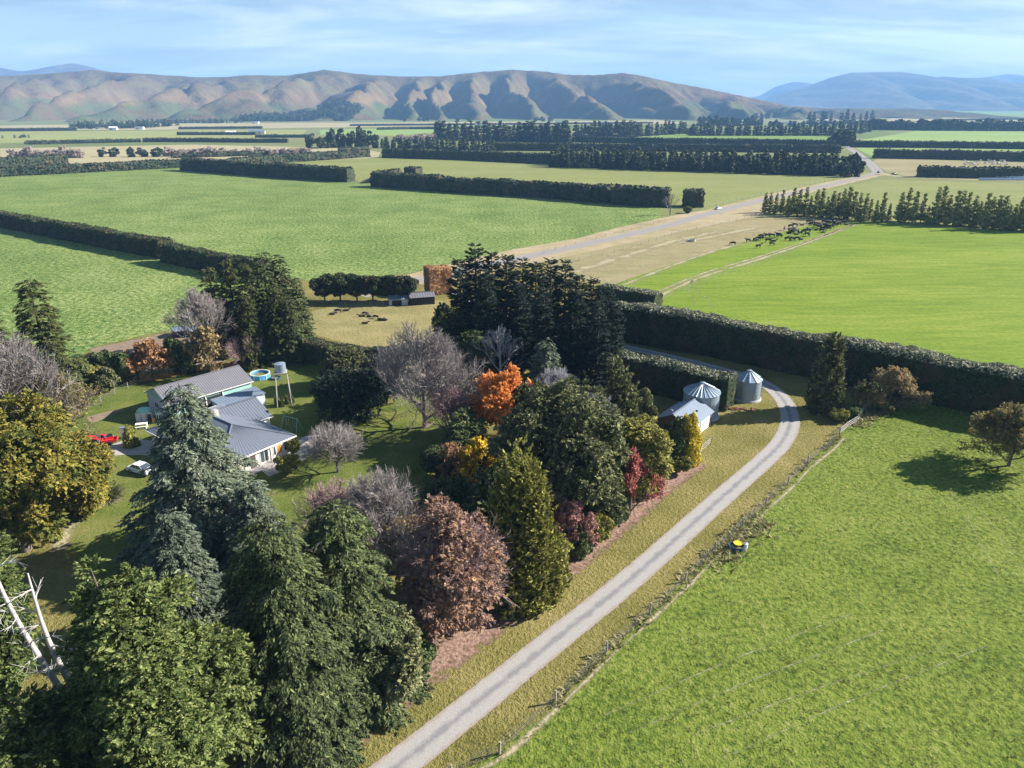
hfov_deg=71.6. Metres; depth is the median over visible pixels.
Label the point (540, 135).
conifer tree
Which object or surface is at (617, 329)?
pine tree
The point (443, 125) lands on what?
conifer tree
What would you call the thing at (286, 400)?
conifer
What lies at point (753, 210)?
road verge
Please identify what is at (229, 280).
fir tree
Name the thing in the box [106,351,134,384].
bush
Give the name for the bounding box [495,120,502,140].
conifer tree
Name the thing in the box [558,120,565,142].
conifer tree
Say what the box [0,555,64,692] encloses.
dead tree
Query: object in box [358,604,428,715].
bush
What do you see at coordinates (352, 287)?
broadleaf tree
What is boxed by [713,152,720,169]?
pine tree
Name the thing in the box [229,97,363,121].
wood
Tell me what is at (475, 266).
pine tree
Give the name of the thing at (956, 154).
hedge
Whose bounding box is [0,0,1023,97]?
sky
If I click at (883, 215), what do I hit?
conifer tree
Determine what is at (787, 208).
conifer tree
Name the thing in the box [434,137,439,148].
conifer tree
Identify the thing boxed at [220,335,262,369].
plum tree
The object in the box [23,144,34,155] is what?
bare tree
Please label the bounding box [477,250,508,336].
pine tree
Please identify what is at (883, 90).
mountains
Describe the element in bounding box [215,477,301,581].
cedar tree
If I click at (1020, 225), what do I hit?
conifer tree
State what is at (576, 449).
broadleaf tree
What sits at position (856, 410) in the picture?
bush
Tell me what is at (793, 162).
pine tree
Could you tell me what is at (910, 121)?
broadleaf tree
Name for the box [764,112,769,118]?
broadleaf tree
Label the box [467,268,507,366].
pine tree
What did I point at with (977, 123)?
broadleaf tree
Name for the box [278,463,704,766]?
leaf litter
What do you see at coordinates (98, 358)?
bush
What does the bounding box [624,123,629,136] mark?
conifer tree
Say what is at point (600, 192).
hedge
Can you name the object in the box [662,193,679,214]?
bare tree
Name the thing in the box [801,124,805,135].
conifer tree
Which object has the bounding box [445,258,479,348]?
pine tree
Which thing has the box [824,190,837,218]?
conifer tree
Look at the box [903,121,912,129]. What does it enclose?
broadleaf tree
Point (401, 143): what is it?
conifer tree
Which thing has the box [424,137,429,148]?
conifer tree
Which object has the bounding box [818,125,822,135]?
conifer tree
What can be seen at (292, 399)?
conifer
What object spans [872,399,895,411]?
bush
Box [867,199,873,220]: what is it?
conifer tree
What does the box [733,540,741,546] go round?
yellow tub
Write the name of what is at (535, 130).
conifer tree
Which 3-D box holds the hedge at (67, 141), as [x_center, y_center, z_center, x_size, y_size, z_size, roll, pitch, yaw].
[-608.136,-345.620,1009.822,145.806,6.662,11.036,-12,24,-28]
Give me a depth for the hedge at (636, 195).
377.31 m
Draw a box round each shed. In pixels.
[171,326,195,337]
[388,295,408,305]
[408,291,435,305]
[655,398,714,431]
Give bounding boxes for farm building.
[108,126,117,129]
[257,130,265,133]
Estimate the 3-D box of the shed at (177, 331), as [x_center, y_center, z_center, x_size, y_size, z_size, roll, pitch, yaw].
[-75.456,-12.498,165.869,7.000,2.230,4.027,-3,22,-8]
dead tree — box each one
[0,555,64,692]
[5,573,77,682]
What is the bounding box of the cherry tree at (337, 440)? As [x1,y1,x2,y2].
[298,420,368,472]
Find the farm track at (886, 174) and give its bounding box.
[879,173,1023,181]
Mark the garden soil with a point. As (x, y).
(127, 346)
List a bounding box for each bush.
[68,356,90,390]
[81,364,101,387]
[87,349,108,366]
[92,366,121,391]
[105,481,128,505]
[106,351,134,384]
[131,354,145,378]
[160,336,185,372]
[177,339,201,373]
[272,453,300,474]
[284,438,299,454]
[308,366,385,426]
[314,342,368,382]
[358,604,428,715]
[414,474,474,512]
[419,444,458,478]
[419,641,438,674]
[436,442,474,483]
[451,328,495,376]
[472,441,504,474]
[477,580,508,609]
[526,533,574,589]
[545,478,582,532]
[549,498,600,554]
[565,527,592,559]
[578,512,615,543]
[600,494,630,527]
[670,454,693,471]
[683,206,692,212]
[828,407,849,420]
[845,405,861,419]
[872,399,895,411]
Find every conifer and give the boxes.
[121,423,141,448]
[274,396,278,405]
[279,396,284,406]
[284,394,289,404]
[289,393,294,403]
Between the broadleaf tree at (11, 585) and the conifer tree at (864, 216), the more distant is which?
the conifer tree at (864, 216)
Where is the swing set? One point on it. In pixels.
(292, 420)
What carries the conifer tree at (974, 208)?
on the roadside pasture at (878, 189)
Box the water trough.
[728,542,744,551]
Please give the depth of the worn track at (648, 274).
241.40 m
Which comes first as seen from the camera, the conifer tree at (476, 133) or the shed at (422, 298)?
the shed at (422, 298)
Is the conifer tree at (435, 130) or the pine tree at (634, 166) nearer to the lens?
the pine tree at (634, 166)
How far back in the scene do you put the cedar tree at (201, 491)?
77.93 m
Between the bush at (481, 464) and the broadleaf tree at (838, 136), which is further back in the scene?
the broadleaf tree at (838, 136)
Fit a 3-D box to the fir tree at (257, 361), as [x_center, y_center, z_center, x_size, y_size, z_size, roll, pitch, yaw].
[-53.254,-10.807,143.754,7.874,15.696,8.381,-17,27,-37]
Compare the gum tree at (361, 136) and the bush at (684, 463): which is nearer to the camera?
the bush at (684, 463)
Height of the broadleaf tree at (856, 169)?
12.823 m
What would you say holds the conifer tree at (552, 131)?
on the ground at (300, 142)
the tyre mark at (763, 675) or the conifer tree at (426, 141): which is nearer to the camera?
the tyre mark at (763, 675)
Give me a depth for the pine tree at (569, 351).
133.94 m
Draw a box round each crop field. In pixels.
[0,168,661,280]
[0,228,294,368]
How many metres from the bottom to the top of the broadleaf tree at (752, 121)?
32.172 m
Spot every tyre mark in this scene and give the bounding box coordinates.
[603,614,850,715]
[630,630,883,732]
[691,646,946,735]
[723,646,985,757]
[947,486,998,575]
[968,496,1023,568]
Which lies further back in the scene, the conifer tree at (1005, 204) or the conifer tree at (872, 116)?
the conifer tree at (872, 116)
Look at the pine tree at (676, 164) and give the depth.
577.86 m
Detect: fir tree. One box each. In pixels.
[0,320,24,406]
[10,279,97,409]
[197,267,238,359]
[217,258,249,341]
[230,262,272,352]
[235,293,273,370]
[250,252,285,355]
[260,283,296,365]
[269,254,310,331]
[278,297,308,367]
[287,278,317,336]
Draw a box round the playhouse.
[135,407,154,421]
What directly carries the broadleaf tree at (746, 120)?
on the ground at (300, 142)
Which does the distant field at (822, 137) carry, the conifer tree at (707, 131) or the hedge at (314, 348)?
the conifer tree at (707, 131)
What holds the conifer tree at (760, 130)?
on the distant field at (822, 137)
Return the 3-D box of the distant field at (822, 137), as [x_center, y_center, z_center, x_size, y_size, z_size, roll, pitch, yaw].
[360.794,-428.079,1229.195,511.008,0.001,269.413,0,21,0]
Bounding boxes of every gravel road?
[361,172,881,296]
[844,146,882,171]
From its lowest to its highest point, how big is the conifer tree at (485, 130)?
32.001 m
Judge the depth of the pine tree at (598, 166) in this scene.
605.34 m
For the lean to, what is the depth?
124.61 m
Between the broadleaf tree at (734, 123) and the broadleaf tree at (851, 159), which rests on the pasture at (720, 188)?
the broadleaf tree at (851, 159)
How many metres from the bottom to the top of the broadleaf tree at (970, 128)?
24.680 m
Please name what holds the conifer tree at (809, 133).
on the distant field at (822, 137)
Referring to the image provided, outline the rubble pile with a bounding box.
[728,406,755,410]
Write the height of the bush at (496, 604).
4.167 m
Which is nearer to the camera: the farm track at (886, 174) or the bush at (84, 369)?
the bush at (84, 369)
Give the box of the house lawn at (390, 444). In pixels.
[51,355,455,586]
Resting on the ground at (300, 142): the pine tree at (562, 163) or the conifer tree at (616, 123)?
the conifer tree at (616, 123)
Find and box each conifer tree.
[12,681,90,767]
[382,137,387,147]
[391,137,395,147]
[398,136,402,147]
[407,137,412,148]
[414,136,418,148]
[418,137,424,148]
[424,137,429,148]
[430,137,435,148]
[433,121,441,137]
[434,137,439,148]
[436,120,444,137]
[439,121,446,138]
[444,136,448,149]
[445,123,452,139]
[450,137,456,149]
[451,123,458,139]
[454,121,460,139]
[459,124,465,139]
[461,137,466,149]
[462,122,467,138]
[465,137,469,149]
[468,121,474,139]
[471,137,478,150]
[473,125,479,140]
[476,121,481,139]
[480,120,485,139]
[480,139,484,150]
[481,120,489,140]
[485,123,490,139]
[489,123,497,140]
[490,138,495,150]
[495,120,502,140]
[500,123,508,141]
[503,125,510,140]
[510,124,516,141]
[513,122,521,141]
[515,125,520,141]
[519,123,528,141]
[522,121,532,141]
[527,122,533,141]
[529,120,537,141]
[533,125,539,141]
[536,124,544,141]
[541,122,550,141]
[543,121,552,142]
[550,125,555,142]
[553,123,561,142]
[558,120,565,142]
[562,120,569,140]
[565,126,572,142]
[572,121,579,136]
[574,370,590,393]
[580,124,584,136]
[583,123,587,135]
[585,125,590,136]
[591,120,598,136]
[597,121,602,136]
[598,350,642,440]
[599,123,606,136]
[604,122,610,136]
[608,123,614,136]
[613,120,618,135]
[616,124,622,136]
[621,119,627,136]
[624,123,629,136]
[627,120,633,136]
[631,121,637,136]
[635,122,640,136]
[640,122,644,135]
[647,122,651,135]
[654,121,659,135]
[662,120,668,134]
[666,120,670,134]
[669,121,676,134]
[677,121,682,133]
[689,124,695,135]
[693,124,698,135]
[698,123,702,134]
[700,124,706,135]
[704,122,710,135]
[714,124,720,135]
[727,122,732,135]
[735,125,739,135]
[738,124,742,135]
[752,124,756,135]
[757,124,763,135]
[760,192,768,212]
[767,193,773,212]
[770,124,775,135]
[771,193,778,213]
[774,123,780,135]
[776,190,785,213]
[780,124,783,135]
[782,195,791,215]
[790,123,797,135]
[790,188,797,214]
[792,189,803,215]
[794,123,801,135]
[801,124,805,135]
[801,186,809,215]
[802,331,847,416]
[806,111,811,123]
[806,195,812,215]
[807,125,811,135]
[810,112,815,122]
[811,189,820,215]
[812,124,817,135]
[815,187,826,217]
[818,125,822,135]
[819,111,825,123]
[821,124,827,134]
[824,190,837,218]
[824,196,829,216]
[825,125,831,135]
[828,113,832,123]
[830,125,835,135]
[833,192,841,217]
[836,188,846,217]
[840,187,854,218]
[843,109,850,123]
[848,191,858,218]
[851,112,855,121]
[853,192,863,220]
[858,123,862,133]
[859,193,869,221]
[864,111,867,121]
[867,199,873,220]
[868,110,874,120]
[871,200,879,221]
[876,192,888,222]
[885,203,891,220]
[892,192,905,221]
[900,187,913,221]
[905,191,920,222]
[918,193,927,222]
[923,205,930,222]
[925,187,943,223]
[937,185,949,222]
[939,194,953,224]
[946,190,962,224]
[953,190,968,225]
[962,191,973,224]
[965,195,979,225]
[973,201,983,226]
[975,193,993,228]
[982,196,996,226]
[989,195,1004,228]
[993,195,1010,229]
[998,204,1013,230]
[1007,204,1019,229]
[1015,197,1023,223]
[1016,207,1023,231]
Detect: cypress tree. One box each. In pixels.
[478,431,573,620]
[666,415,688,460]
[681,411,702,467]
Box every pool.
[250,369,269,380]
[270,375,280,380]
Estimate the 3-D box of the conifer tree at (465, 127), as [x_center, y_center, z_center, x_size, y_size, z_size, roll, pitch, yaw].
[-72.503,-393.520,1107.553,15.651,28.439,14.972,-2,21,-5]
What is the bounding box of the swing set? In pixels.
[280,415,302,432]
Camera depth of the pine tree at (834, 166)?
539.98 m
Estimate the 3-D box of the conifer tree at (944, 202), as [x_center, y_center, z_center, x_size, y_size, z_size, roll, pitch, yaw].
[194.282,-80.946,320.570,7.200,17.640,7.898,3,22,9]
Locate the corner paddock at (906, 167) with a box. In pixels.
[873,158,1023,175]
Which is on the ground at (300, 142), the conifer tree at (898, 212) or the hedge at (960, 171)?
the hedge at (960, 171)
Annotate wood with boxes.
[1,135,29,137]
[68,118,179,128]
[150,118,243,123]
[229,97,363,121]
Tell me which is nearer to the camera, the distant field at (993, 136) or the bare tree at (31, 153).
the bare tree at (31, 153)
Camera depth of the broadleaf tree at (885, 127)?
1550.84 m
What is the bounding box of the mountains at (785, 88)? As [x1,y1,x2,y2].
[750,74,1023,99]
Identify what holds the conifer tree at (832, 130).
on the distant field at (822, 137)
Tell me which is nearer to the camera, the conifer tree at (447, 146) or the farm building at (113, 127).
the conifer tree at (447, 146)
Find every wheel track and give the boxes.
[660,228,842,291]
[663,235,829,297]
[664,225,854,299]
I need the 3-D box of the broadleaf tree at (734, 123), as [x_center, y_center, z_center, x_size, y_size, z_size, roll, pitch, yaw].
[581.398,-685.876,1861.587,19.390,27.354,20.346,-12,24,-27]
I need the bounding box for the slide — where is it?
[153,410,162,422]
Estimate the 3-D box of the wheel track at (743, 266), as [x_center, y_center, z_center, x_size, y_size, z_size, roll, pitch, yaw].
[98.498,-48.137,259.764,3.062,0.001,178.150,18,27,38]
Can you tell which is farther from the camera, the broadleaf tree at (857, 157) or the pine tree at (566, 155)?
the pine tree at (566, 155)
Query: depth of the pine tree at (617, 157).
606.37 m
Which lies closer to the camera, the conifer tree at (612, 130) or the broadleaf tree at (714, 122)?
the conifer tree at (612, 130)
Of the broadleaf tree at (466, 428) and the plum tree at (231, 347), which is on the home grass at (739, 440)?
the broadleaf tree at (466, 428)
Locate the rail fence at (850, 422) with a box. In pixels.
[840,405,864,432]
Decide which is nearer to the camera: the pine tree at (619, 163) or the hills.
the pine tree at (619, 163)
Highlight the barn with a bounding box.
[144,365,253,415]
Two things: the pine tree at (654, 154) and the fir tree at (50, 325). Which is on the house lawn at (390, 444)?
the fir tree at (50, 325)
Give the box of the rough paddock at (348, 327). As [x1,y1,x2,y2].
[306,299,449,357]
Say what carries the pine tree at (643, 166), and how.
on the pasture at (720, 188)
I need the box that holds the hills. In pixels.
[0,70,1023,121]
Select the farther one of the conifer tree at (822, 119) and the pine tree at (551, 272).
the conifer tree at (822, 119)
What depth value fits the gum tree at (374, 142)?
895.86 m
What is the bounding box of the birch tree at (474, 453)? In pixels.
[454,435,499,482]
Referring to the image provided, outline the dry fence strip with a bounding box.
[480,437,844,767]
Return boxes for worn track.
[623,242,752,284]
[659,223,855,290]
[663,224,856,295]
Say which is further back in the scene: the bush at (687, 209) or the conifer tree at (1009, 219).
the bush at (687, 209)
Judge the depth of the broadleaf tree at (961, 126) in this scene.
1510.67 m
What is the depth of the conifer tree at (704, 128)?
1265.12 m
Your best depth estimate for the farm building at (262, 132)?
1354.75 m
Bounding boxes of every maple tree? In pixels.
[122,337,176,378]
[466,362,533,434]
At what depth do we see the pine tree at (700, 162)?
573.30 m
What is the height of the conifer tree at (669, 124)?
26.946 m
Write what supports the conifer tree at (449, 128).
on the ground at (300, 142)
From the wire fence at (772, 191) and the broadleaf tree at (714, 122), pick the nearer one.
the wire fence at (772, 191)
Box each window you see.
[259,449,269,463]
[276,443,282,453]
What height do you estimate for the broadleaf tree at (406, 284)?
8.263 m
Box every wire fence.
[85,359,251,408]
[446,426,840,767]
[566,213,758,263]
[712,176,842,205]
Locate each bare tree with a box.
[0,328,81,411]
[6,149,16,156]
[17,148,27,155]
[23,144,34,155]
[27,150,34,155]
[51,149,59,153]
[58,144,67,154]
[66,147,75,157]
[75,148,85,157]
[160,287,240,356]
[162,149,171,155]
[290,476,378,550]
[299,465,431,568]
[357,317,491,434]
[365,511,434,591]
[394,134,402,141]
[418,133,425,140]
[420,384,472,431]
[471,326,527,371]
[523,366,575,388]
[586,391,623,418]
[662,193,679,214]
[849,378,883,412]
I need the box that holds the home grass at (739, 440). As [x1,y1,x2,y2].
[1,262,918,767]
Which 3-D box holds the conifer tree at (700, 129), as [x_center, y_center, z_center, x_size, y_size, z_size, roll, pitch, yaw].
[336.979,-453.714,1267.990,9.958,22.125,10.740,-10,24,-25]
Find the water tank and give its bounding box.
[274,362,292,407]
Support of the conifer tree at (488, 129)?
on the ground at (300, 142)
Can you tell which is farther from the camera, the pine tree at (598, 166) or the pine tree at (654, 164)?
the pine tree at (598, 166)
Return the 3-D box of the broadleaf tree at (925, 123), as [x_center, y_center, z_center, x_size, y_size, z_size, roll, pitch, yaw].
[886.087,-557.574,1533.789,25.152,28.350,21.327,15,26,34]
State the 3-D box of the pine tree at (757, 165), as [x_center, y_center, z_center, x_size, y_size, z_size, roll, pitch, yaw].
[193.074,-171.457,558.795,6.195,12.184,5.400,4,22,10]
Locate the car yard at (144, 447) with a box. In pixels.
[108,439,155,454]
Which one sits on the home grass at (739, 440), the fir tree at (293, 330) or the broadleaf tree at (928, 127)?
the fir tree at (293, 330)
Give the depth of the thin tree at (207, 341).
138.03 m
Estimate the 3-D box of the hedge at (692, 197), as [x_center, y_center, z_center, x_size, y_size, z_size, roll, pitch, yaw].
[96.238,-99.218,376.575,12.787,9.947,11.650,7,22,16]
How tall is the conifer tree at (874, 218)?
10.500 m
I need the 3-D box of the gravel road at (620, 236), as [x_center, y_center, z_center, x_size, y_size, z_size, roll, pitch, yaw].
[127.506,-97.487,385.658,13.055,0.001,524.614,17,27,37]
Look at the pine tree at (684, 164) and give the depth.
576.08 m
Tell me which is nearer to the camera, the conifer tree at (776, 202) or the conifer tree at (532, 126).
the conifer tree at (776, 202)
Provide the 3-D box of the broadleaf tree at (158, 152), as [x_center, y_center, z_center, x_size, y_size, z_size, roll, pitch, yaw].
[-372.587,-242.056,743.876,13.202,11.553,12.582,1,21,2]
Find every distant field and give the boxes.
[0,120,690,129]
[0,130,306,142]
[0,145,380,163]
[320,129,433,135]
[643,134,832,139]
[856,148,1023,154]
[864,131,1023,141]
[887,118,1017,120]
[955,111,1023,115]
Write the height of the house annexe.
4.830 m
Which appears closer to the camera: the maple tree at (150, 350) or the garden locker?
the garden locker
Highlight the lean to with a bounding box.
[210,386,265,405]
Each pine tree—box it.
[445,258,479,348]
[458,243,489,329]
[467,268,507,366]
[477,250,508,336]
[491,254,522,348]
[497,282,533,370]
[508,257,534,311]
[519,261,553,347]
[522,286,563,370]
[538,257,563,340]
[546,259,581,359]
[549,154,554,166]
[552,153,559,166]
[553,148,558,162]
[557,289,591,379]
[559,152,565,166]
[564,152,570,165]
[565,156,570,167]
[568,273,589,338]
[570,152,575,167]
[571,299,613,388]
[575,155,581,167]
[578,276,607,351]
[579,151,586,167]
[584,151,590,168]
[590,155,595,168]
[594,150,600,167]
[596,155,601,168]
[598,301,626,370]
[600,151,604,165]
[600,151,608,168]
[600,285,618,342]
[608,153,615,168]
[614,151,620,167]
[616,156,621,168]
[620,153,629,169]
[625,152,629,168]
[627,154,631,168]
[630,153,639,169]
[637,157,641,168]
[640,152,648,169]
[647,151,655,168]
[650,151,657,168]
[650,156,656,170]
[656,154,664,170]
[661,155,667,170]
[666,156,674,170]
[667,150,675,167]
[671,157,678,171]
[677,157,682,171]
[679,152,685,162]
[681,158,686,171]
[686,157,692,171]
[691,154,696,170]
[696,156,703,171]
[701,157,709,171]
[708,158,713,172]
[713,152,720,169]
[714,157,722,172]
[718,156,724,172]
[722,157,727,172]
[725,154,734,172]
[735,156,742,173]
[738,155,746,172]
[744,155,752,173]
[750,155,755,172]
[754,159,760,173]
[758,160,763,173]
[762,156,766,172]
[763,161,770,173]
[765,158,774,173]
[772,156,780,173]
[779,151,788,171]
[779,160,785,174]
[783,159,790,174]
[789,156,797,174]
[793,161,798,173]
[798,158,804,173]
[799,161,804,174]
[804,153,809,172]
[804,158,812,174]
[808,156,818,175]
[816,156,822,175]
[819,159,827,175]
[826,155,832,170]
[827,162,833,175]
[830,160,836,175]
[833,151,840,162]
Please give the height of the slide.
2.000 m
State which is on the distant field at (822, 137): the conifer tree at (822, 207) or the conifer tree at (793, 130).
the conifer tree at (793, 130)
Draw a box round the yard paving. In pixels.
[263,431,346,475]
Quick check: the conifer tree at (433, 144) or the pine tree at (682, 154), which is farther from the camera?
the conifer tree at (433, 144)
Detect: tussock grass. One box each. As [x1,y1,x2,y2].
[452,433,840,767]
[696,511,798,572]
[838,400,913,428]
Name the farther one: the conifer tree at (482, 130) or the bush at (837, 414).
the conifer tree at (482, 130)
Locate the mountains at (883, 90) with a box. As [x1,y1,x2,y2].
[763,72,1023,110]
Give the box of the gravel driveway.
[369,279,799,767]
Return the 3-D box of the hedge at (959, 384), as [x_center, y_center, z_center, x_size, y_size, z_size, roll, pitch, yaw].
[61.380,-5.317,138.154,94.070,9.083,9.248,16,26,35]
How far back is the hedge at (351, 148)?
846.17 m
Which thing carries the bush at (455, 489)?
on the home grass at (739, 440)
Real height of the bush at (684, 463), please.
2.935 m
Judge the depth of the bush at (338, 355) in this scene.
132.15 m
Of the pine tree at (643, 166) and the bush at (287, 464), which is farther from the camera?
the pine tree at (643, 166)
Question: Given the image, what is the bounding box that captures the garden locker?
[119,426,124,438]
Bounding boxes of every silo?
[683,381,720,421]
[735,369,762,403]
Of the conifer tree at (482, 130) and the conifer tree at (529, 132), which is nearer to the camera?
the conifer tree at (529, 132)
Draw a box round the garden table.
[135,422,147,429]
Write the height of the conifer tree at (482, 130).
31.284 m
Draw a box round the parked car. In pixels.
[126,460,150,476]
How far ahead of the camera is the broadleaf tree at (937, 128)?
1523.16 m
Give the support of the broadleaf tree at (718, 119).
on the ground at (300, 142)
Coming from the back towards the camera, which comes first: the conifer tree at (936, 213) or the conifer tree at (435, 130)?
the conifer tree at (435, 130)
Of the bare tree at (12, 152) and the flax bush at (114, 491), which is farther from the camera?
the bare tree at (12, 152)
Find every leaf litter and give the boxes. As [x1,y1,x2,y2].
[130,361,250,380]
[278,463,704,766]
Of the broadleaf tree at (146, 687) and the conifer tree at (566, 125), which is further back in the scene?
the conifer tree at (566, 125)
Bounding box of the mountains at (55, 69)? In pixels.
[0,64,108,75]
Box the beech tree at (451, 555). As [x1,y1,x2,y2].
[383,491,520,642]
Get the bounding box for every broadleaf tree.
[0,388,84,552]
[0,529,44,699]
[0,660,89,767]
[35,429,116,521]
[49,553,266,767]
[97,147,107,156]
[108,147,119,156]
[125,146,135,156]
[134,147,148,156]
[150,147,162,156]
[308,273,333,301]
[324,272,347,301]
[342,273,364,301]
[356,275,382,301]
[359,356,406,403]
[374,274,396,301]
[390,275,418,295]
[431,301,468,354]
[440,407,490,452]
[461,466,500,527]
[462,391,493,424]
[484,375,632,516]
[512,377,549,405]
[611,413,675,501]
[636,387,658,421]
[696,116,702,125]
[706,116,712,125]
[711,118,718,125]
[713,115,721,125]
[720,117,726,125]
[730,117,737,125]
[742,117,750,125]
[749,115,755,125]
[757,118,763,125]
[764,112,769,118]
[827,129,841,144]
[831,132,843,145]
[836,156,851,174]
[840,162,854,177]
[841,133,849,143]
[842,155,857,168]
[843,132,854,145]
[851,162,861,176]
[852,152,863,172]
[858,161,865,169]
[866,118,878,129]
[871,118,881,129]
[878,119,888,129]
[879,119,888,129]
[889,119,904,129]
[896,120,903,129]
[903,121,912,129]
[906,120,914,129]
[912,122,921,129]
[916,118,929,125]
[917,120,928,130]
[926,123,933,130]
[932,120,942,130]
[934,119,948,130]
[944,118,957,130]
[957,121,966,130]
[959,120,971,130]
[967,121,975,130]
[969,119,982,130]
[975,121,985,130]
[980,118,994,130]
[991,119,1003,130]
[999,119,1008,130]
[1004,121,1015,128]
[1005,120,1016,130]
[1011,118,1023,128]
[1016,121,1023,130]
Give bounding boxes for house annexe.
[217,397,272,423]
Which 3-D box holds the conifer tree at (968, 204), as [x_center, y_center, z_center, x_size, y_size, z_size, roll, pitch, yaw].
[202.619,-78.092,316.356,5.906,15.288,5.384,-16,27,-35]
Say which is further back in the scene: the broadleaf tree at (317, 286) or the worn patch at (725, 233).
the worn patch at (725, 233)
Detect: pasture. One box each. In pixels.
[289,157,867,208]
[471,402,1023,767]
[615,220,1023,367]
[773,180,1023,229]
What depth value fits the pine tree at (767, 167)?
555.55 m
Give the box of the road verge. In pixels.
[408,175,882,283]
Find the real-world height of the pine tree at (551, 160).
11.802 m
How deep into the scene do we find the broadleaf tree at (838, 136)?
939.50 m
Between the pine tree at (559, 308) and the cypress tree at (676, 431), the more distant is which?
the pine tree at (559, 308)
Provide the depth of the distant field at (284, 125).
1914.59 m
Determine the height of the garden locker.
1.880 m
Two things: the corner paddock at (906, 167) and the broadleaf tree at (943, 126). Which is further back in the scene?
the broadleaf tree at (943, 126)
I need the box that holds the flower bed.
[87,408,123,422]
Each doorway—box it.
[176,332,187,337]
[392,300,401,305]
[414,299,422,305]
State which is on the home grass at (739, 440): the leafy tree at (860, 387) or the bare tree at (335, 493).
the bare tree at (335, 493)
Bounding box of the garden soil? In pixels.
[90,334,239,371]
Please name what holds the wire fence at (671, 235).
on the dry paddock at (619, 270)
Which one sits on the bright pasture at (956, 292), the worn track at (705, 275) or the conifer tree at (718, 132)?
the worn track at (705, 275)
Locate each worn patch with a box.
[574,231,715,272]
[675,227,755,242]
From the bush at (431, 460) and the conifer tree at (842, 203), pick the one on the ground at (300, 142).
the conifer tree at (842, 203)
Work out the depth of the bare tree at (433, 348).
111.83 m
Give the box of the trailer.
[101,436,121,445]
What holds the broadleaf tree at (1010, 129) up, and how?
on the ground at (300, 142)
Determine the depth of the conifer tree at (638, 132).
1226.19 m
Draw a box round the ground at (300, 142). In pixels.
[0,116,1023,278]
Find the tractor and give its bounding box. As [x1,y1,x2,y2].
[86,434,105,442]
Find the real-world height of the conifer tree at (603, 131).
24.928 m
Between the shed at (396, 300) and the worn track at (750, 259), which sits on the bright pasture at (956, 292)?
the worn track at (750, 259)
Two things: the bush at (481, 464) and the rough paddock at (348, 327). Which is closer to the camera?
the bush at (481, 464)
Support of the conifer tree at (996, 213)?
on the ground at (300, 142)
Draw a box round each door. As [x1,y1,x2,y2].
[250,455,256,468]
[664,424,669,431]
[700,416,709,431]
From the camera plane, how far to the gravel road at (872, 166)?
681.72 m
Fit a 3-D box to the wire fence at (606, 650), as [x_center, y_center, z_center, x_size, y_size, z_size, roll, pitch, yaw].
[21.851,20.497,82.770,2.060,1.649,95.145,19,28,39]
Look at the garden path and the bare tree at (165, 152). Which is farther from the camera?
the bare tree at (165, 152)
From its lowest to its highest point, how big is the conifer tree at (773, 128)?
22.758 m
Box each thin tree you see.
[0,369,108,435]
[181,325,230,371]
[620,447,667,514]
[865,365,933,408]
[956,401,1023,466]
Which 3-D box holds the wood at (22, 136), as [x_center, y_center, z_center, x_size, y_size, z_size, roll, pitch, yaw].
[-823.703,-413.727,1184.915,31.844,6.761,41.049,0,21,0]
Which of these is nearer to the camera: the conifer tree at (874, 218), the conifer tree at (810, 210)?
the conifer tree at (874, 218)
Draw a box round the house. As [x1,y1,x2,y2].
[145,404,296,474]
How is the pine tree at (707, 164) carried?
on the pasture at (720, 188)
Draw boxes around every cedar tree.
[111,383,298,599]
[143,507,231,626]
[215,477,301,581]
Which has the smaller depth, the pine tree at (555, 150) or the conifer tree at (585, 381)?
the conifer tree at (585, 381)
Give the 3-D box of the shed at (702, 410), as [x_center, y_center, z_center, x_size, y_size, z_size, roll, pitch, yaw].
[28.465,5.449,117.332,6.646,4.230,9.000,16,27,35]
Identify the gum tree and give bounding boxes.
[305,133,316,147]
[315,136,325,148]
[323,128,338,147]
[336,128,347,146]
[346,131,354,146]
[354,125,370,146]
[364,131,379,147]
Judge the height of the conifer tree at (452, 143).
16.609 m
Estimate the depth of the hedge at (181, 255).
230.50 m
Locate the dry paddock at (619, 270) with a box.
[544,216,828,284]
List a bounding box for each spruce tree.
[213,545,286,709]
[217,514,378,767]
[288,498,434,740]
[526,337,561,385]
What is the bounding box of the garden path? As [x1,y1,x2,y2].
[52,498,120,550]
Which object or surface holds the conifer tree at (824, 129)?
on the distant field at (822, 137)
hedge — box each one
[0,127,76,130]
[0,153,68,166]
[0,158,179,176]
[0,210,174,258]
[24,138,140,144]
[142,137,288,142]
[158,242,273,278]
[171,148,301,157]
[177,131,256,134]
[178,126,262,128]
[179,157,355,181]
[227,149,370,162]
[255,134,311,137]
[277,336,394,375]
[337,146,368,150]
[350,121,653,125]
[369,168,401,182]
[369,169,442,190]
[377,126,441,129]
[381,147,549,163]
[403,165,422,173]
[423,264,451,294]
[438,175,593,201]
[493,141,841,152]
[572,136,835,144]
[590,183,613,202]
[599,283,662,305]
[603,348,738,410]
[610,183,671,207]
[614,301,1023,414]
[681,187,705,207]
[850,140,1023,148]
[872,148,1023,160]
[914,165,1023,177]
[934,118,1021,120]
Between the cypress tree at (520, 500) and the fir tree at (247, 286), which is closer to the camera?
the cypress tree at (520, 500)

